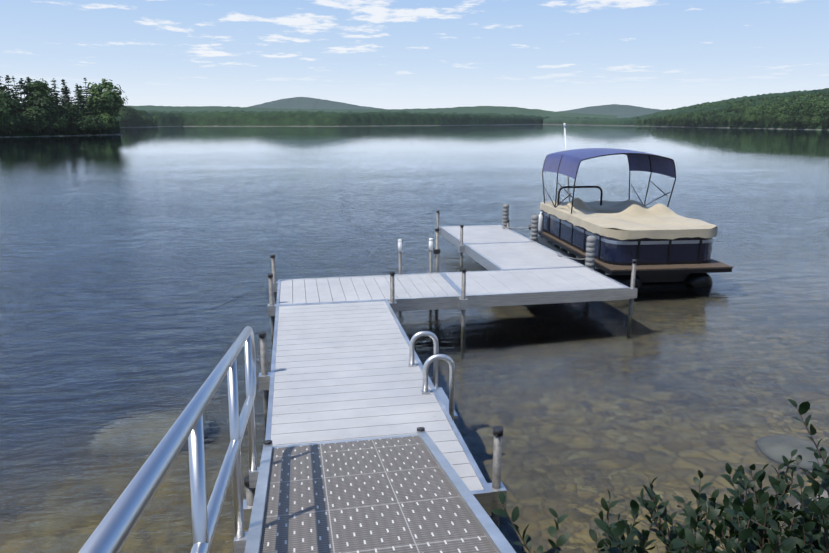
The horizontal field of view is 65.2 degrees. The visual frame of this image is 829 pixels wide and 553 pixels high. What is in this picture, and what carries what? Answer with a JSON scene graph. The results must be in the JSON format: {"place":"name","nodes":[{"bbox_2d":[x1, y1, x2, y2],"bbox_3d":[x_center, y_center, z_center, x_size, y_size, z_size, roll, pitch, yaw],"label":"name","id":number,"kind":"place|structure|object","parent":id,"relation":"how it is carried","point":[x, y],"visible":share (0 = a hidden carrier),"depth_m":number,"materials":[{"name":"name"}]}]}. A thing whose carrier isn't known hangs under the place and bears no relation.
{"place":"outdoors","nodes":[
{"label":"outdoors","id":0,"kind":"place"},
{"bbox_2d":[0,116,120,136],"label":"shoreline bank","id":1,"kind":"structure","parent":0,"point":[28,133],"depth_m":119.39,"materials":[{"name":"green plant"}]},
{"bbox_2d":[0,94,11,117],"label":"broadleaf tree","id":2,"kind":"object","parent":1,"relation":"on","point":[2,107],"visible":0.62,"depth_m":108.12,"materials":[{"name":"green plant"}]},
{"bbox_2d":[0,76,13,102],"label":"conifer tree","id":3,"kind":"object","parent":1,"relation":"on","point":[5,87],"visible":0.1,"depth_m":116.82,"materials":[{"name":"green plant"}]},
{"bbox_2d":[4,75,15,98],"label":"conifer tree","id":4,"kind":"object","parent":1,"relation":"on","point":[7,78],"visible":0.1,"depth_m":122.84,"materials":[{"name":"green plant"}]},
{"bbox_2d":[0,113,21,133],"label":"bush","id":5,"kind":"object","parent":1,"relation":"on","point":[11,115],"visible":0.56,"depth_m":109.21,"materials":[{"name":"green plant"}]},
{"bbox_2d":[0,90,22,132],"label":"broadleaf tree","id":6,"kind":"object","parent":1,"relation":"on","point":[10,104],"visible":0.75,"depth_m":109.43,"materials":[{"name":"green plant"}]},
{"bbox_2d":[10,88,23,113],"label":"conifer tree","id":7,"kind":"object","parent":1,"relation":"on","point":[11,90],"visible":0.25,"depth_m":115.26,"materials":[{"name":"green plant"}]},
{"bbox_2d":[11,75,24,112],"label":"conifer tree","id":8,"kind":"object","parent":1,"relation":"on","point":[15,88],"visible":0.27,"depth_m":118.41,"materials":[{"name":"green plant"}]},
{"bbox_2d":[15,80,25,110],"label":"conifer tree","id":9,"kind":"object","parent":1,"relation":"on","point":[20,88],"visible":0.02,"depth_m":125.29,"materials":[{"name":"green plant"}]},
{"bbox_2d":[13,112,37,130],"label":"bush","id":10,"kind":"object","parent":1,"relation":"on","point":[25,120],"visible":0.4,"depth_m":112.78,"materials":[{"name":"green plant"}]},
{"bbox_2d":[16,78,35,110],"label":"conifer tree","id":11,"kind":"object","parent":1,"relation":"on","point":[24,98],"visible":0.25,"depth_m":116.51,"materials":[{"name":"green plant"}]},
{"bbox_2d":[23,106,49,132],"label":"broadleaf tree","id":12,"kind":"object","parent":1,"relation":"on","point":[34,112],"visible":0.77,"depth_m":113.83,"materials":[{"name":"green plant"}]},
{"bbox_2d":[22,78,56,111],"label":"broadleaf tree","id":13,"kind":"object","parent":1,"relation":"on","point":[36,89],"visible":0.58,"depth_m":118.13,"materials":[{"name":"green plant"}]},
{"bbox_2d":[31,95,60,130],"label":"broadleaf tree","id":14,"kind":"object","parent":1,"relation":"on","point":[46,104],"visible":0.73,"depth_m":117.09,"materials":[{"name":"green plant"}]},
{"bbox_2d":[52,85,59,104],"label":"conifer tree","id":15,"kind":"object","parent":1,"relation":"on","point":[55,94],"visible":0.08,"depth_m":126.82,"materials":[{"name":"green plant"}]},
{"bbox_2d":[51,78,62,107],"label":"conifer tree","id":16,"kind":"object","parent":1,"relation":"on","point":[53,80],"visible":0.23,"depth_m":132.70,"materials":[{"name":"green plant"}]},
{"bbox_2d":[50,114,67,132],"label":"bush","id":17,"kind":"object","parent":1,"relation":"on","point":[59,122],"visible":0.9,"depth_m":118.35,"materials":[{"name":"green plant"}]},
{"bbox_2d":[51,95,75,131],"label":"conifer tree","id":18,"kind":"object","parent":1,"relation":"on","point":[68,123],"visible":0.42,"depth_m":119.68,"materials":[{"name":"green plant"}]},
{"bbox_2d":[59,88,70,126],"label":"conifer tree","id":19,"kind":"object","parent":1,"relation":"on","point":[63,99],"visible":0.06,"depth_m":123.44,"materials":[{"name":"green plant"}]},
{"bbox_2d":[55,102,83,124],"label":"broadleaf tree","id":20,"kind":"object","parent":1,"relation":"on","point":[71,112],"visible":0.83,"depth_m":121.51,"materials":[{"name":"green plant"}]},
{"bbox_2d":[61,79,78,118],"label":"conifer tree","id":21,"kind":"object","parent":1,"relation":"on","point":[66,95],"visible":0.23,"depth_m":126.12,"materials":[{"name":"green plant"}]},
{"bbox_2d":[65,85,78,116],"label":"conifer tree","id":22,"kind":"object","parent":1,"relation":"on","point":[69,93],"visible":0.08,"depth_m":126.84,"materials":[{"name":"green plant"}]},
{"bbox_2d":[73,83,88,115],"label":"conifer tree","id":23,"kind":"object","parent":1,"relation":"on","point":[77,102],"visible":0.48,"depth_m":131.89,"materials":[{"name":"green plant"}]},
{"bbox_2d":[73,88,92,114],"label":"conifer tree","id":24,"kind":"object","parent":1,"relation":"on","point":[82,110],"visible":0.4,"depth_m":128.27,"materials":[{"name":"green plant"}]},
{"bbox_2d":[70,116,97,132],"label":"bush","id":25,"kind":"object","parent":1,"relation":"on","point":[82,123],"visible":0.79,"depth_m":122.37,"materials":[{"name":"green plant"}]},
{"bbox_2d":[82,78,90,114],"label":"conifer tree","id":26,"kind":"object","parent":1,"relation":"on","point":[86,93],"visible":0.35,"depth_m":134.03,"materials":[{"name":"green plant"}]},
{"bbox_2d":[85,87,95,115],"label":"conifer tree","id":27,"kind":"object","parent":1,"relation":"on","point":[87,103],"visible":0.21,"depth_m":130.09,"materials":[{"name":"green plant"}]},
{"bbox_2d":[85,99,97,117],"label":"conifer tree","id":28,"kind":"object","parent":1,"relation":"on","point":[90,102],"visible":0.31,"depth_m":128.24,"materials":[{"name":"green plant"}]},
{"bbox_2d":[85,114,102,131],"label":"bush","id":29,"kind":"object","parent":1,"relation":"on","point":[97,120],"visible":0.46,"depth_m":124.78,"materials":[{"name":"green plant"}]},
{"bbox_2d":[91,102,110,114],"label":"broadleaf tree","id":30,"kind":"object","parent":1,"relation":"on","point":[98,109],"visible":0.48,"depth_m":129.74,"materials":[{"name":"green plant"}]},
{"bbox_2d":[96,116,108,131],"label":"bush","id":31,"kind":"object","parent":1,"relation":"on","point":[105,126],"visible":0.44,"depth_m":127.54,"materials":[{"name":"green plant"}]},
{"bbox_2d":[84,78,127,113],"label":"broadleaf tree","id":32,"kind":"object","parent":1,"relation":"on","point":[108,95],"visible":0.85,"depth_m":130.31,"materials":[{"name":"green plant"}]},
{"bbox_2d":[93,99,120,118],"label":"broadleaf tree","id":33,"kind":"object","parent":1,"relation":"on","point":[112,113],"visible":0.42,"depth_m":131.32,"materials":[{"name":"green plant"}]},
{"bbox_2d":[98,112,119,130],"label":"bush","id":34,"kind":"object","parent":1,"relation":"on","point":[106,117],"visible":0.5,"depth_m":129.34,"materials":[{"name":"green plant"}]},
{"bbox_2d":[107,118,120,132],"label":"bush","id":35,"kind":"object","parent":1,"relation":"on","point":[115,126],"visible":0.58,"depth_m":130.28,"materials":[{"name":"green plant"}]},
{"bbox_2d":[115,106,157,127],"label":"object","id":36,"kind":"structure","parent":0,"point":[145,112],"depth_m":359.11,"materials":[{"name":"green plant"}]},
{"bbox_2d":[117,112,125,121],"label":"broadleaf tree","id":37,"kind":"object","parent":36,"relation":"on","point":[122,116],"visible":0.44,"depth_m":332.97,"materials":[{"name":"green plant"}]},
{"bbox_2d":[121,110,129,121],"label":"broadleaf tree","id":38,"kind":"object","parent":36,"relation":"on","point":[125,114],"visible":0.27,"depth_m":336.48,"materials":[{"name":"green plant"}]},
{"bbox_2d":[120,104,132,114],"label":"broadleaf tree","id":39,"kind":"object","parent":36,"relation":"on","point":[126,108],"visible":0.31,"depth_m":340.47,"materials":[{"name":"green plant"}]},
{"bbox_2d":[128,108,136,117],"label":"broadleaf tree","id":40,"kind":"object","parent":36,"relation":"on","point":[134,114],"visible":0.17,"depth_m":346.74,"materials":[{"name":"green plant"}]},
{"bbox_2d":[127,105,616,118],"bbox_3d":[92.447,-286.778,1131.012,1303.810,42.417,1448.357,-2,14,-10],"label":"hill ridge","id":41,"kind":"structure","parent":0,"point":[501,110],"depth_m":979.17,"materials":[{"name":"green plant"}]},
{"bbox_2d":[147,110,606,126],"bbox_3d":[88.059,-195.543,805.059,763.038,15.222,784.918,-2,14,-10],"label":"shore treeline","id":42,"kind":"object","parent":41,"relation":"on","point":[268,118],"visible":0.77,"depth_m":469.35,"materials":[{"name":"green plant"}]},
{"bbox_2d":[543,88,828,129],"bbox_3d":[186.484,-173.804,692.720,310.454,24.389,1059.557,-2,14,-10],"label":"shore forest","id":43,"kind":"object","parent":41,"relation":"on","point":[625,121],"visible":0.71,"depth_m":395.65,"materials":[{"name":"green plant"}]},
{"bbox_2d":[791,101,810,115],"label":"broadleaf tree","id":44,"kind":"object","parent":43,"relation":"attached to","point":[799,108],"visible":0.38,"depth_m":245.58,"materials":[{"name":"green plant"}]},
{"bbox_2d":[0,124,828,552],"bbox_3d":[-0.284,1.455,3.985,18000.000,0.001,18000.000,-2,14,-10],"label":"lake water","id":45,"kind":"structure","parent":0,"point":[134,272],"depth_m":8.16,"materials":[{"name":"blue liquid"}]},
{"bbox_2d":[528,123,732,287],"bbox_3d":[3.461,-1.259,11.297,1.938,2.753,4.268,-2,13,-6],"label":"pontoon boat","id":46,"kind":"object","parent":45,"relation":"on","point":[660,243],"visible":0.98,"depth_m":10.05,"materials":[{"name":"blue"}]},
{"bbox_2d":[673,116,679,123],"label":"broadleaf tree","id":47,"kind":"object","parent":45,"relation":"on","point":[676,118],"visible":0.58,"depth_m":378.26,"materials":[{"name":"green plant"}]},
{"bbox_2d":[756,107,766,115],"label":"broadleaf tree","id":48,"kind":"object","parent":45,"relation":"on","point":[760,112],"visible":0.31,"depth_m":273.21,"materials":[{"name":"green plant"}]},
{"bbox_2d":[775,106,784,114],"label":"broadleaf tree","id":49,"kind":"object","parent":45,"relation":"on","point":[779,109],"visible":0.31,"depth_m":259.47,"materials":[{"name":"green plant"}]},
{"bbox_2d":[783,104,796,115],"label":"broadleaf tree","id":50,"kind":"object","parent":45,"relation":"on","point":[786,111],"visible":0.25,"depth_m":252.11,"materials":[{"name":"green plant"}]},
{"bbox_2d":[806,102,819,116],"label":"broadleaf tree","id":51,"kind":"object","parent":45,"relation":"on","point":[807,111],"visible":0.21,"depth_m":233.15,"materials":[{"name":"green plant"}]},
{"bbox_2d":[811,115,821,127],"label":"broadleaf tree","id":52,"kind":"object","parent":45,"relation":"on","point":[816,119],"visible":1,"depth_m":224.38,"materials":[{"name":"green plant"}]},
{"bbox_2d":[816,103,827,116],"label":"broadleaf tree","id":53,"kind":"object","parent":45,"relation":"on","point":[820,109],"visible":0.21,"depth_m":227.22,"materials":[{"name":"green plant"}]},
{"bbox_2d":[0,0,828,111],"label":"sky","id":54,"kind":"structure","parent":0,"point":[548,55],"materials":[{"name":"blue"}]},
{"bbox_2d":[249,97,663,117],"bbox_3d":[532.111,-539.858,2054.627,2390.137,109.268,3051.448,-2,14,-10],"label":"distant hills","id":55,"kind":"structure","parent":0,"point":[622,111],"depth_m":2352.82,"materials":[{"name":"green plant"}]},
{"bbox_2d":[740,97,754,102],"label":"broadleaf tree","id":56,"kind":"object","parent":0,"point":[749,100],"visible":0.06,"depth_m":338.75,"materials":[{"name":"green plant"}]},
{"bbox_2d":[810,101,823,116],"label":"broadleaf tree","id":57,"kind":"object","parent":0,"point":[815,113],"visible":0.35,"depth_m":228.28,"materials":[{"name":"green plant"}]},
{"bbox_3d":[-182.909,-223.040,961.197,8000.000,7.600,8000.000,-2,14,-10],"label":"lake bed","id":58,"kind":"structure","parent":0,"visible":0},
{"bbox_2d":[243,204,637,528],"bbox_3d":[0.444,0.784,8.084,4.454,2.573,9.042,-2,14,-10],"label":"dock","id":59,"kind":"object","parent":58,"relation":"on","point":[341,369],"visible":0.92,"depth_m":6.09,"materials":[{"name":"metal"}]},
{"bbox_2d":[78,326,515,552],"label":"gangway ramp","id":60,"kind":"structure","parent":59,"relation":"on","point":[410,493],"depth_m":2.65,"materials":[{"name":"metal"}]},
{"bbox_2d":[408,331,457,420],"bbox_3d":[0.138,1.289,5.160,0.280,1.621,0.610,-2,14,-10],"label":"dock ladder","id":61,"kind":"object","parent":59,"relation":"attached to","point":[447,402],"visible":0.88,"depth_m":4.85,"materials":[{"name":"metal"}]},
{"bbox_2d":[501,225,582,259],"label":"mooring lines","id":62,"kind":"object","parent":59,"relation":"attached to","point":[558,254],"visible":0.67,"depth_m":9.90,"materials":[{"name":"fabric"}]},
{"bbox_2d":[492,470,712,552],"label":"shrub","id":63,"kind":"object","parent":58,"relation":"on","point":[621,528],"visible":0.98,"depth_m":2.66,"materials":[{"name":"green plant"}]},
{"bbox_2d":[551,489,778,552],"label":"shrub","id":64,"kind":"object","parent":58,"relation":"on","point":[639,547],"visible":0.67,"depth_m":2.82,"materials":[{"name":"green plant"}]},
{"bbox_2d":[683,114,689,125],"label":"broadleaf tree","id":65,"kind":"object","parent":58,"relation":"on","point":[685,117],"visible":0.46,"depth_m":359.42,"materials":[{"name":"green plant"}]},
{"bbox_2d":[691,114,697,122],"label":"broadleaf tree","id":66,"kind":"object","parent":58,"relation":"on","point":[693,118],"visible":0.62,"depth_m":345.21,"materials":[{"name":"green plant"}]},
{"bbox_2d":[636,472,828,552],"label":"shrub","id":67,"kind":"object","parent":58,"relation":"on","point":[807,532],"visible":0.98,"depth_m":2.59,"materials":[{"name":"green plant"}]},
{"bbox_2d":[731,115,741,126],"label":"broadleaf tree","id":68,"kind":"object","parent":58,"relation":"on","point":[736,118],"visible":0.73,"depth_m":290.78,"materials":[{"name":"green plant"}]},
{"bbox_2d":[652,449,828,552],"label":"shrub","id":69,"kind":"object","parent":58,"relation":"on","point":[761,496],"visible":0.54,"depth_m":3.11,"materials":[{"name":"green plant"}]},
{"bbox_2d":[742,114,751,126],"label":"broadleaf tree","id":70,"kind":"object","parent":58,"relation":"on","point":[744,118],"visible":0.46,"depth_m":280.40,"materials":[{"name":"green plant"}]},
{"bbox_2d":[746,115,755,127],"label":"broadleaf tree","id":71,"kind":"object","parent":58,"relation":"on","point":[751,118],"visible":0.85,"depth_m":275.48,"materials":[{"name":"green plant"}]},
{"bbox_2d":[746,105,759,114],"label":"broadleaf tree","id":72,"kind":"object","parent":58,"relation":"on","point":[752,110],"visible":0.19,"depth_m":281.68,"materials":[{"name":"green plant"}]},
{"bbox_2d":[763,107,775,116],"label":"broadleaf tree","id":73,"kind":"object","parent":58,"relation":"on","point":[767,113],"visible":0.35,"depth_m":266.00,"materials":[{"name":"green plant"}]},
{"bbox_2d":[766,105,780,116],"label":"broadleaf tree","id":74,"kind":"object","parent":58,"relation":"on","point":[776,107],"visible":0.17,"depth_m":265.18,"materials":[{"name":"green plant"}]},
{"bbox_2d":[783,115,793,123],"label":"broadleaf tree","id":75,"kind":"object","parent":58,"relation":"on","point":[791,118],"visible":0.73,"depth_m":245.16,"materials":[{"name":"green plant"}]},
{"bbox_2d":[781,97,795,102],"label":"broadleaf tree","id":76,"kind":"object","parent":58,"relation":"on","point":[793,99],"visible":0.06,"depth_m":279.21,"materials":[{"name":"green plant"}]},
{"bbox_2d":[789,101,803,112],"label":"broadleaf tree","id":77,"kind":"object","parent":58,"relation":"on","point":[792,107],"visible":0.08,"depth_m":249.69,"materials":[{"name":"green plant"}]},
{"bbox_2d":[766,468,827,549],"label":"shrub","id":78,"kind":"object","parent":58,"relation":"on","point":[771,500],"visible":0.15,"depth_m":3.12,"materials":[{"name":"green plant"}]},
{"bbox_2d":[796,115,806,123],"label":"broadleaf tree","id":79,"kind":"object","parent":58,"relation":"on","point":[799,119],"visible":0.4,"depth_m":234.10,"materials":[{"name":"green plant"}]},
{"bbox_2d":[775,399,828,552],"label":"shrub","id":80,"kind":"object","parent":58,"relation":"on","point":[804,407],"visible":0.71,"depth_m":2.68,"materials":[{"name":"green plant"}]},
{"bbox_2d":[800,116,809,127],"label":"broadleaf tree","id":81,"kind":"object","parent":58,"relation":"on","point":[805,119],"visible":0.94,"depth_m":231.27,"materials":[{"name":"green plant"}]},
{"bbox_2d":[785,490,828,527],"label":"shore boulder","id":82,"kind":"object","parent":58,"relation":"on","point":[824,494],"visible":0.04,"depth_m":3.74,"materials":[{"name":"stone"}]},
{"bbox_2d":[821,103,828,114],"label":"broadleaf tree","id":83,"kind":"object","parent":58,"relation":"on","point":[824,110],"visible":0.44,"depth_m":224.70,"materials":[{"name":"green plant"}]}
]}

